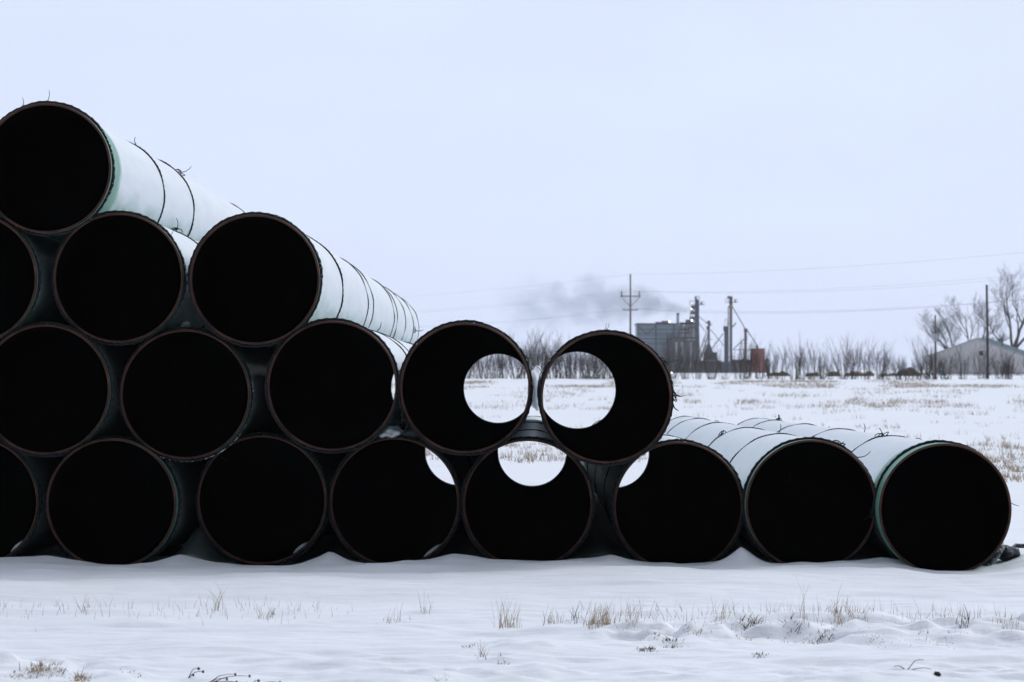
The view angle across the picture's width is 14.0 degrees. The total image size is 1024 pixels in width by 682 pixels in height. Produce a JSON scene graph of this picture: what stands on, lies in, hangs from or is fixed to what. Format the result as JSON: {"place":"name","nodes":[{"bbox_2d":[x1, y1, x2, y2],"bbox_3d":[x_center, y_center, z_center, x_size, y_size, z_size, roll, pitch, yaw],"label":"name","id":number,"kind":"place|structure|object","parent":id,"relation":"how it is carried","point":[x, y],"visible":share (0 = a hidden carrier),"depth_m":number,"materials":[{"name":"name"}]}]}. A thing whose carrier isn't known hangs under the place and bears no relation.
{"place":"outdoors","nodes":[
{"label":"outdoors","id":0,"kind":"place"},
{"bbox_2d":[0,592,1008,651],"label":"dry grass","id":1,"kind":"structure","parent":0,"point":[590,612],"depth_m":22.16,"materials":[{"name":"plant"}]},
{"bbox_2d":[0,370,1023,681],"bbox_3d":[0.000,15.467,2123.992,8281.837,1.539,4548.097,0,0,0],"label":"snow ground","id":2,"kind":"structure","parent":0,"point":[464,584],"depth_m":24.29,"materials":[{"name":"snow"}]},
{"bbox_2d":[0,441,64,556],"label":"steel pipe","id":3,"kind":"object","parent":2,"relation":"on","point":[24,479],"visible":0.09,"depth_m":33.15,"materials":[{"name":"black metal"}]},
{"bbox_2d":[19,660,67,678],"bbox_3d":[-2.064,1.459,18.476,0.292,0.088,0.503,0,0,0],"label":"grass tuft","id":4,"kind":"object","parent":2,"relation":"on","point":[37,670],"visible":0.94,"depth_m":18.46,"materials":[{"name":"plant"}]},
{"bbox_2d":[70,668,94,681],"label":"grass tuft","id":5,"kind":"object","parent":2,"relation":"on","point":[76,677],"visible":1,"depth_m":18.23,"materials":[{"name":"plant"}]},
{"bbox_2d":[46,435,208,564],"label":"steel pipe","id":6,"kind":"object","parent":2,"relation":"on","point":[119,500],"visible":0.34,"depth_m":31.39,"materials":[{"name":"black metal"}]},
{"bbox_2d":[0,321,137,457],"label":"steel pipe","id":7,"kind":"object","parent":6,"relation":"on","point":[59,387],"visible":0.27,"depth_m":31.47,"materials":[{"name":"black metal"}]},
{"bbox_2d":[0,217,69,339],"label":"steel pipe","id":8,"kind":"object","parent":7,"relation":"on","point":[26,267],"visible":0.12,"depth_m":32.12,"materials":[{"name":"black metal"}]},
{"bbox_2d":[51,210,210,345],"bbox_3d":[-2.683,-0.336,41.303,0.954,1.026,24.300,0,-1,0],"label":"steel pipe","id":9,"kind":"object","parent":7,"relation":"on","point":[119,278],"visible":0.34,"depth_m":31.52,"materials":[{"name":"black metal"}]},
{"bbox_2d":[0,91,243,241],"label":"steel pipe","id":10,"kind":"object","parent":9,"relation":"on","point":[65,169],"visible":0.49,"depth_m":32.01,"materials":[{"name":"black metal"}]},
{"bbox_2d":[154,546,182,555],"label":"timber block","id":11,"kind":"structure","parent":2,"relation":"on","point":[169,551],"depth_m":30.47,"materials":[{"name":"wood"}]},
{"bbox_2d":[210,673,250,681],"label":"dead weed","id":12,"kind":"object","parent":2,"relation":"on","point":[226,678],"visible":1,"depth_m":18.35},
{"bbox_2d":[195,431,349,565],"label":"steel pipe","id":13,"kind":"object","parent":2,"relation":"on","point":[261,498],"visible":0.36,"depth_m":32.77,"materials":[{"name":"black metal"}]},
{"bbox_2d":[118,326,281,461],"bbox_3d":[-2.215,0.514,41.297,0.956,0.956,24.300,0,-1,0],"label":"steel pipe","id":14,"kind":"object","parent":13,"relation":"on","point":[195,394],"visible":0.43,"depth_m":31.88,"materials":[{"name":"black metal"}]},
{"bbox_2d":[327,428,484,562],"bbox_3d":[-0.753,1.277,41.442,0.954,0.956,24.300,0,-1,0],"label":"steel pipe","id":15,"kind":"object","parent":2,"relation":"on","point":[394,499],"visible":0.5,"depth_m":34.45,"materials":[{"name":"black metal"}]},
{"bbox_2d":[264,318,412,453],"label":"steel pipe","id":16,"kind":"object","parent":15,"relation":"on","point":[328,384],"visible":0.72,"depth_m":33.75,"materials":[{"name":"black metal"}]},
{"bbox_2d":[187,211,422,349],"bbox_3d":[-1.671,-0.291,41.252,1.067,0.957,24.300,0,-1,0],"label":"steel pipe","id":17,"kind":"object","parent":16,"relation":"on","point":[265,280],"visible":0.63,"depth_m":33.37,"materials":[{"name":"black metal"}]},
{"bbox_2d":[379,425,403,437],"bbox_3d":[-0.856,0.650,29.557,0.185,0.103,0.609,0,0,0],"label":"snow heap","id":18,"kind":"object","parent":15,"relation":"on","point":[392,431],"visible":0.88,"depth_m":29.30,"materials":[{"name":"snow"}]},
{"bbox_2d":[476,355,497,378],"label":"bare shrub","id":19,"kind":"object","parent":2,"relation":"on","point":[478,365],"visible":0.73,"depth_m":454.09,"materials":[{"name":"grey plant"}]},
{"bbox_2d":[479,355,504,378],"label":"bare shrub","id":20,"kind":"object","parent":2,"relation":"on","point":[489,362],"visible":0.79,"depth_m":452.77,"materials":[{"name":"grey plant"}]},
{"bbox_2d":[485,354,509,378],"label":"bare shrub","id":21,"kind":"object","parent":2,"relation":"on","point":[500,366],"visible":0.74,"depth_m":450.98,"materials":[{"name":"grey plant"}]},
{"bbox_2d":[496,355,508,378],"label":"bare shrub","id":22,"kind":"object","parent":2,"relation":"on","point":[504,375],"visible":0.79,"depth_m":454.05,"materials":[{"name":"grey plant"}]},
{"bbox_2d":[491,599,521,628],"bbox_3d":[-0.035,1.412,21.584,0.174,0.182,0.342,0,0,0],"label":"grass tuft","id":23,"kind":"object","parent":2,"relation":"on","point":[505,619],"visible":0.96,"depth_m":21.59,"materials":[{"name":"plant"}]},
{"bbox_2d":[498,325,536,378],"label":"bare shrub","id":24,"kind":"object","parent":2,"relation":"on","point":[511,366],"visible":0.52,"depth_m":451.11,"materials":[{"name":"grey plant"}]},
{"bbox_2d":[513,349,537,378],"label":"bare shrub","id":25,"kind":"object","parent":2,"relation":"on","point":[516,362],"visible":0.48,"depth_m":453.42,"materials":[{"name":"grey plant"}]},
{"bbox_2d":[460,416,595,560],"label":"steel pipe","id":26,"kind":"object","parent":2,"relation":"on","point":[505,516],"visible":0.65,"depth_m":35.11,"materials":[{"name":"black metal"}]},
{"bbox_2d":[397,320,533,455],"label":"steel pipe","id":27,"kind":"object","parent":26,"relation":"on","point":[438,363],"visible":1,"depth_m":33.98,"materials":[{"name":"black metal"}]},
{"bbox_2d":[531,365,544,410],"bbox_3d":[0.309,0.603,53.195,0.218,0.583,0.643,0,0,0],"label":"snow heap","id":28,"kind":"object","parent":27,"relation":"on","point":[536,372],"visible":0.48,"depth_m":53.00,"materials":[{"name":"snow"}]},
{"bbox_2d":[534,325,684,466],"bbox_3d":[0.728,0.458,38.448,1.070,1.003,19.000,0,-1,0],"label":"steel pipe","id":29,"kind":"object","parent":26,"relation":"on","point":[632,424],"visible":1,"depth_m":33.10,"materials":[{"name":"black metal"}]},
{"bbox_2d":[517,320,545,378],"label":"bare shrub","id":30,"kind":"object","parent":2,"relation":"on","point":[529,351],"visible":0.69,"depth_m":452.91,"materials":[{"name":"grey plant"}]},
{"bbox_2d":[529,333,554,378],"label":"bare shrub","id":31,"kind":"object","parent":2,"relation":"on","point":[544,358],"visible":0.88,"depth_m":453.31,"materials":[{"name":"grey plant"}]},
{"bbox_2d":[529,324,561,375],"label":"bare shrub","id":32,"kind":"object","parent":2,"relation":"on","point":[542,356],"visible":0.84,"depth_m":451.86,"materials":[{"name":"grey plant"}]},
{"bbox_2d":[540,331,564,378],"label":"bare shrub","id":33,"kind":"object","parent":2,"relation":"on","point":[557,364],"visible":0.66,"depth_m":453.20,"materials":[{"name":"grey plant"}]},
{"bbox_2d":[542,604,566,625],"bbox_3d":[0.217,1.437,21.856,0.139,0.119,0.293,0,0,0],"label":"grass tuft","id":34,"kind":"object","parent":2,"relation":"on","point":[551,619],"visible":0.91,"depth_m":21.84,"materials":[{"name":"plant"}]},
{"bbox_2d":[552,341,581,378],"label":"bare shrub","id":35,"kind":"object","parent":2,"relation":"on","point":[564,364],"visible":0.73,"depth_m":450.92,"materials":[{"name":"grey plant"}]},
{"bbox_2d":[562,353,581,378],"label":"bare shrub","id":36,"kind":"object","parent":2,"relation":"on","point":[570,366],"visible":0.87,"depth_m":453.80,"materials":[{"name":"grey plant"}]},
{"bbox_2d":[560,328,586,378],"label":"bare shrub","id":37,"kind":"object","parent":2,"relation":"on","point":[579,363],"visible":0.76,"depth_m":450.94,"materials":[{"name":"grey plant"}]},
{"bbox_2d":[566,601,581,623],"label":"grass tuft","id":38,"kind":"object","parent":2,"relation":"on","point":[575,615],"visible":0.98,"depth_m":21.84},
{"bbox_2d":[572,352,600,378],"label":"bare shrub","id":39,"kind":"object","parent":2,"relation":"on","point":[590,377],"visible":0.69,"depth_m":454.02,"materials":[{"name":"grey plant"}]},
{"bbox_2d":[575,352,598,378],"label":"bare shrub","id":40,"kind":"object","parent":2,"relation":"on","point":[590,369],"visible":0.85,"depth_m":453.70,"materials":[{"name":"grey plant"}]},
{"bbox_2d":[590,355,603,378],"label":"bare shrub","id":41,"kind":"object","parent":2,"relation":"on","point":[594,362],"visible":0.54,"depth_m":453.07,"materials":[{"name":"grey plant"}]},
{"bbox_2d":[577,597,621,628],"bbox_3d":[0.468,1.399,21.377,0.222,0.180,0.480,0,0,20],"label":"grass tuft","id":42,"kind":"object","parent":2,"relation":"on","point":[593,621],"visible":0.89,"depth_m":21.36,"materials":[{"name":"plant"}]},
{"bbox_2d":[590,357,611,378],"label":"bare shrub","id":43,"kind":"object","parent":2,"relation":"on","point":[603,369],"visible":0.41,"depth_m":451.29,"materials":[{"name":"grey plant"}]},
{"bbox_2d":[611,599,644,630],"bbox_3d":[0.615,1.384,21.039,0.197,0.187,0.189,0,0,39],"label":"grass tuft","id":44,"kind":"object","parent":2,"relation":"on","point":[630,615],"visible":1,"depth_m":21.06,"materials":[{"name":"plant"}]},
{"bbox_2d":[620,274,640,333],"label":"utility pole","id":45,"kind":"object","parent":2,"relation":"on","point":[630,296],"visible":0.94,"depth_m":699.90,"materials":[{"name":"grey wood"}]},
{"bbox_2d":[626,299,1022,312],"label":"power line","id":46,"kind":"object","parent":45,"relation":"attached to","point":[850,311],"visible":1,"depth_m":591.74,"materials":[{"name":"metal"}]},
{"bbox_2d":[639,300,1013,311],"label":"power line","id":47,"kind":"object","parent":45,"relation":"attached to","point":[797,311],"visible":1,"depth_m":629.60,"materials":[{"name":"metal"}]},
{"bbox_2d":[635,321,678,372],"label":"warehouse","id":48,"kind":"structure","parent":2,"relation":"on","point":[652,334],"depth_m":1500.04,"materials":[{"name":"metal"}]},
{"bbox_2d":[580,420,743,563],"bbox_3d":[1.244,1.304,41.392,0.954,0.956,24.300,0,-1,0],"label":"steel pipe","id":49,"kind":"object","parent":2,"relation":"on","point":[678,500],"visible":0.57,"depth_m":34.66,"materials":[{"name":"black metal"}]},
{"bbox_2d":[656,329,696,378],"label":"bare shrub","id":50,"kind":"object","parent":2,"relation":"on","point":[668,359],"visible":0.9,"depth_m":454.01,"materials":[{"name":"grey plant"}]},
{"bbox_2d":[666,320,698,372],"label":"processing building","id":51,"kind":"structure","parent":2,"relation":"on","point":[693,344],"depth_m":1496.01,"materials":[{"name":"metal"}]},
{"bbox_2d":[672,347,694,378],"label":"bare shrub","id":52,"kind":"object","parent":2,"relation":"on","point":[682,365],"visible":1,"depth_m":453.36,"materials":[{"name":"grey plant"}]},
{"bbox_2d":[688,296,704,339],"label":"elevator tower","id":53,"kind":"structure","parent":2,"relation":"on","point":[696,313],"depth_m":1500.10,"materials":[{"name":"grey metal"}]},
{"bbox_2d":[687,339,711,378],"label":"bare shrub","id":54,"kind":"object","parent":2,"relation":"on","point":[697,373],"visible":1,"depth_m":454.46,"materials":[{"name":"grey plant"}]},
{"bbox_2d":[698,317,724,372],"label":"conveyor leg","id":55,"kind":"object","parent":2,"relation":"on","point":[708,347],"visible":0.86,"depth_m":1491.97,"materials":[{"name":"metal"}]},
{"bbox_2d":[695,331,730,378],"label":"bare shrub","id":56,"kind":"object","parent":2,"relation":"on","point":[709,362],"visible":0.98,"depth_m":452.53,"materials":[{"name":"grey plant"}]},
{"bbox_2d":[723,319,727,361],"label":"bin tower","id":57,"kind":"structure","parent":2,"relation":"on","point":[725,329],"depth_m":1498.43,"materials":[{"name":"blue metal"}]},
{"bbox_2d":[720,362,730,372],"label":"shipping container","id":58,"kind":"object","parent":2,"relation":"on","point":[728,368],"visible":0.51,"depth_m":1485.96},
{"bbox_2d":[718,355,737,378],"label":"bare shrub","id":59,"kind":"object","parent":2,"relation":"on","point":[720,366],"visible":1,"depth_m":455.18,"materials":[{"name":"grey plant"}]},
{"bbox_2d":[725,296,744,372],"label":"grain elevator","id":60,"kind":"object","parent":2,"relation":"on","point":[730,302],"visible":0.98,"depth_m":1494.05,"materials":[{"name":"grey metal"}]},
{"bbox_2d":[728,331,753,378],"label":"bare shrub","id":61,"kind":"object","parent":2,"relation":"on","point":[731,358],"visible":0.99,"depth_m":452.78,"materials":[{"name":"grey plant"}]},
{"bbox_2d":[732,360,749,372],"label":"shed","id":62,"kind":"structure","parent":2,"relation":"on","point":[736,365],"depth_m":1497.97,"materials":[{"name":"metal"}]},
{"bbox_2d":[733,328,757,372],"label":"grain elevator","id":63,"kind":"object","parent":2,"relation":"on","point":[745,338],"visible":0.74,"depth_m":1490.97,"materials":[{"name":"grey metal"}]},
{"bbox_2d":[730,339,763,378],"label":"bare shrub","id":64,"kind":"object","parent":2,"relation":"on","point":[747,362],"visible":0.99,"depth_m":451.49,"materials":[{"name":"grey plant"}]},
{"bbox_2d":[736,614,763,630],"bbox_3d":[1.197,1.427,20.961,0.200,0.127,0.354,0,0,0],"label":"grass tuft","id":65,"kind":"object","parent":2,"relation":"on","point":[750,622],"visible":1,"depth_m":21.02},
{"bbox_2d":[750,345,764,372],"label":"grain bin","id":66,"kind":"object","parent":2,"relation":"on","point":[762,356],"visible":0.55,"depth_m":1489.99,"materials":[{"name":"metal"}]},
{"bbox_2d":[749,333,772,378],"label":"bare shrub","id":67,"kind":"object","parent":2,"relation":"on","point":[756,373],"visible":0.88,"depth_m":456.54,"materials":[{"name":"grey plant"}]},
{"bbox_2d":[756,354,777,378],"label":"bare shrub","id":68,"kind":"object","parent":2,"relation":"on","point":[768,373],"visible":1,"depth_m":454.13,"materials":[{"name":"grey plant"}]},
{"bbox_2d":[665,416,874,562],"bbox_3d":[2.162,1.255,41.142,0.956,1.018,24.300,0,-1,0],"label":"steel pipe","id":69,"kind":"object","parent":2,"relation":"on","point":[817,507],"visible":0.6,"depth_m":33.22,"materials":[{"name":"black metal"}]},
{"bbox_2d":[763,342,796,378],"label":"bare shrub","id":70,"kind":"object","parent":2,"relation":"on","point":[782,365],"visible":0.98,"depth_m":452.07,"materials":[{"name":"grey plant"}]},
{"bbox_2d":[777,330,808,379],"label":"bare shrub","id":71,"kind":"object","parent":2,"relation":"on","point":[798,365],"visible":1,"depth_m":452.19,"materials":[{"name":"grey plant"}]},
{"bbox_2d":[792,352,816,379],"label":"bare shrub","id":72,"kind":"object","parent":2,"relation":"on","point":[804,377],"visible":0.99,"depth_m":451.84,"materials":[{"name":"grey plant"}]},
{"bbox_2d":[793,339,827,378],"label":"bare shrub","id":73,"kind":"object","parent":2,"relation":"on","point":[814,363],"visible":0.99,"depth_m":451.18,"materials":[{"name":"grey plant"}]},
{"bbox_2d":[815,352,832,378],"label":"bare shrub","id":74,"kind":"object","parent":2,"relation":"on","point":[821,373],"visible":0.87,"depth_m":456.65,"materials":[{"name":"grey plant"}]},
{"bbox_2d":[811,629,836,643],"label":"grass tuft","id":75,"kind":"object","parent":2,"relation":"on","point":[824,636],"visible":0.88,"depth_m":20.73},
{"bbox_2d":[824,361,841,378],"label":"bare shrub","id":76,"kind":"object","parent":2,"relation":"on","point":[829,376],"visible":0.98,"depth_m":456.17,"materials":[{"name":"grey plant"}]},
{"bbox_2d":[825,328,858,378],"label":"bare shrub","id":77,"kind":"object","parent":2,"relation":"on","point":[846,364],"visible":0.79,"depth_m":456.81,"materials":[{"name":"grey plant"}]},
{"bbox_2d":[818,592,882,625],"bbox_3d":[1.752,1.410,21.522,0.335,0.214,0.508,0,0,0],"label":"grass tuft","id":78,"kind":"object","parent":2,"relation":"on","point":[864,612],"visible":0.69,"depth_m":21.54,"materials":[{"name":"plant"}]},
{"bbox_2d":[834,340,869,378],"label":"bare shrub","id":79,"kind":"object","parent":2,"relation":"on","point":[853,367],"visible":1,"depth_m":451.16,"materials":[{"name":"grey plant"}]},
{"bbox_2d":[855,334,882,378],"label":"bare shrub","id":80,"kind":"object","parent":2,"relation":"on","point":[868,363],"visible":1,"depth_m":451.27,"materials":[{"name":"grey plant"}]},
{"bbox_2d":[737,414,1017,570],"bbox_3d":[3.052,1.276,40.792,1.059,1.008,24.300,0,-1,0],"label":"steel pipe","id":81,"kind":"object","parent":2,"relation":"on","point":[941,505],"visible":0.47,"depth_m":31.57,"materials":[{"name":"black metal"}]},
{"bbox_2d":[864,338,897,379],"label":"bare shrub","id":82,"kind":"object","parent":2,"relation":"on","point":[880,367],"visible":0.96,"depth_m":455.31,"materials":[{"name":"grey plant"}]},
{"bbox_2d":[877,350,904,379],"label":"bare shrub","id":83,"kind":"object","parent":2,"relation":"on","point":[888,367],"visible":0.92,"depth_m":456.74,"materials":[{"name":"grey plant"}]},
{"bbox_2d":[888,354,911,379],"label":"bare shrub","id":84,"kind":"object","parent":2,"relation":"on","point":[900,369],"visible":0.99,"depth_m":452.04,"materials":[{"name":"grey plant"}]},
{"bbox_2d":[895,357,919,379],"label":"bare shrub","id":85,"kind":"object","parent":2,"relation":"on","point":[905,368],"visible":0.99,"depth_m":453.18,"materials":[{"name":"grey plant"}]},
{"bbox_2d":[896,367,919,375],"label":"earth mound","id":86,"kind":"object","parent":2,"relation":"on","point":[909,373],"visible":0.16,"depth_m":678.89,"materials":[{"name":"brown soil"}]},
{"bbox_2d":[912,353,924,379],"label":"bare shrub","id":87,"kind":"object","parent":2,"relation":"on","point":[921,370],"visible":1,"depth_m":455.20,"materials":[{"name":"grey plant"}]},
{"bbox_2d":[910,329,943,379],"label":"bare shrub","id":88,"kind":"object","parent":2,"relation":"on","point":[927,368],"visible":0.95,"depth_m":454.90,"materials":[{"name":"grey plant"}]},
{"bbox_2d":[917,344,951,379],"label":"bare shrub","id":89,"kind":"object","parent":2,"relation":"on","point":[932,370],"visible":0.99,"depth_m":451.54,"materials":[{"name":"grey plant"}]},
{"bbox_2d":[933,315,936,378],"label":"utility pole","id":90,"kind":"object","parent":2,"relation":"on","point":[935,338],"visible":0.92,"depth_m":469.92,"materials":[{"name":"grey wood"}]},
{"bbox_2d":[917,307,962,348],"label":"bare tree","id":91,"kind":"object","parent":2,"relation":"on","point":[943,323],"visible":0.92,"depth_m":928.19,"materials":[{"name":"grey plant"}]},
{"bbox_2d":[934,349,957,379],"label":"bare shrub","id":92,"kind":"object","parent":2,"relation":"on","point":[943,364],"visible":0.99,"depth_m":451.18,"materials":[{"name":"grey plant"}]},
{"bbox_2d":[947,343,971,378],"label":"bare shrub","id":93,"kind":"object","parent":2,"relation":"on","point":[961,369],"visible":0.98,"depth_m":454.49,"materials":[{"name":"grey plant"}]},
{"bbox_2d":[955,607,973,628],"bbox_3d":[2.283,1.393,20.971,0.112,0.136,0.309,0,0,0],"label":"grass tuft","id":94,"kind":"object","parent":2,"relation":"on","point":[964,618],"visible":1,"depth_m":21.00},
{"bbox_2d":[922,373,1023,375],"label":"rail fence","id":95,"kind":"object","parent":2,"relation":"on","point":[974,374],"visible":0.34,"depth_m":699.93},
{"bbox_2d":[927,338,1023,372],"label":"barn","id":96,"kind":"structure","parent":2,"relation":"on","point":[968,347],"depth_m":900.11,"materials":[{"name":"grey metal"}]},
{"bbox_2d":[941,294,1011,341],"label":"bare tree","id":97,"kind":"object","parent":2,"relation":"on","point":[974,305],"visible":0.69,"depth_m":948.66,"materials":[{"name":"grey plant"}]},
{"bbox_2d":[970,343,997,378],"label":"bare shrub","id":98,"kind":"object","parent":2,"relation":"on","point":[983,356],"visible":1,"depth_m":453.04,"materials":[{"name":"grey plant"}]},
{"bbox_2d":[985,285,988,378],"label":"utility pole","id":99,"kind":"object","parent":2,"relation":"on","point":[987,338],"visible":0.8,"depth_m":469.92,"materials":[{"name":"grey wood"}]},
{"bbox_2d":[988,357,1007,378],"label":"bare shrub","id":100,"kind":"object","parent":2,"relation":"on","point":[997,369],"visible":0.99,"depth_m":452.90,"materials":[{"name":"grey plant"}]},
{"bbox_2d":[975,262,1023,347],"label":"bare tree","id":101,"kind":"object","parent":2,"relation":"on","point":[1016,344],"visible":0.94,"depth_m":940.12,"materials":[{"name":"grey plant"}]},
{"bbox_2d":[983,542,1020,565],"bbox_3d":[3.358,1.522,29.032,0.277,0.247,0.682,0,0,33],"label":"sandbag","id":102,"kind":"object","parent":2,"relation":"on","point":[1004,552],"visible":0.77,"depth_m":29.04,"materials":[{"name":"fabric"}]},
{"bbox_2d":[993,337,1014,378],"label":"bare shrub","id":103,"kind":"object","parent":2,"relation":"on","point":[1003,361],"visible":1,"depth_m":454.72,"materials":[{"name":"grey plant"}]},
{"bbox_2d":[991,611,1022,629],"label":"grass tuft","id":104,"kind":"object","parent":2,"relation":"on","point":[1009,622],"visible":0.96,"depth_m":20.96,"materials":[{"name":"plant"}]},
{"bbox_2d":[998,351,1018,378],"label":"bare shrub","id":105,"kind":"object","parent":2,"relation":"on","point":[1008,375],"visible":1,"depth_m":453.29,"materials":[{"name":"grey plant"}]},
{"bbox_2d":[0,0,1023,369],"label":"sky","id":106,"kind":"structure","parent":0,"point":[437,148],"materials":[{"name":"white"}]},
{"bbox_2d":[391,377,1023,482],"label":"field grass","id":107,"kind":"structure","parent":0,"point":[1004,475],"depth_m":167.02,"materials":[{"name":"plant"}]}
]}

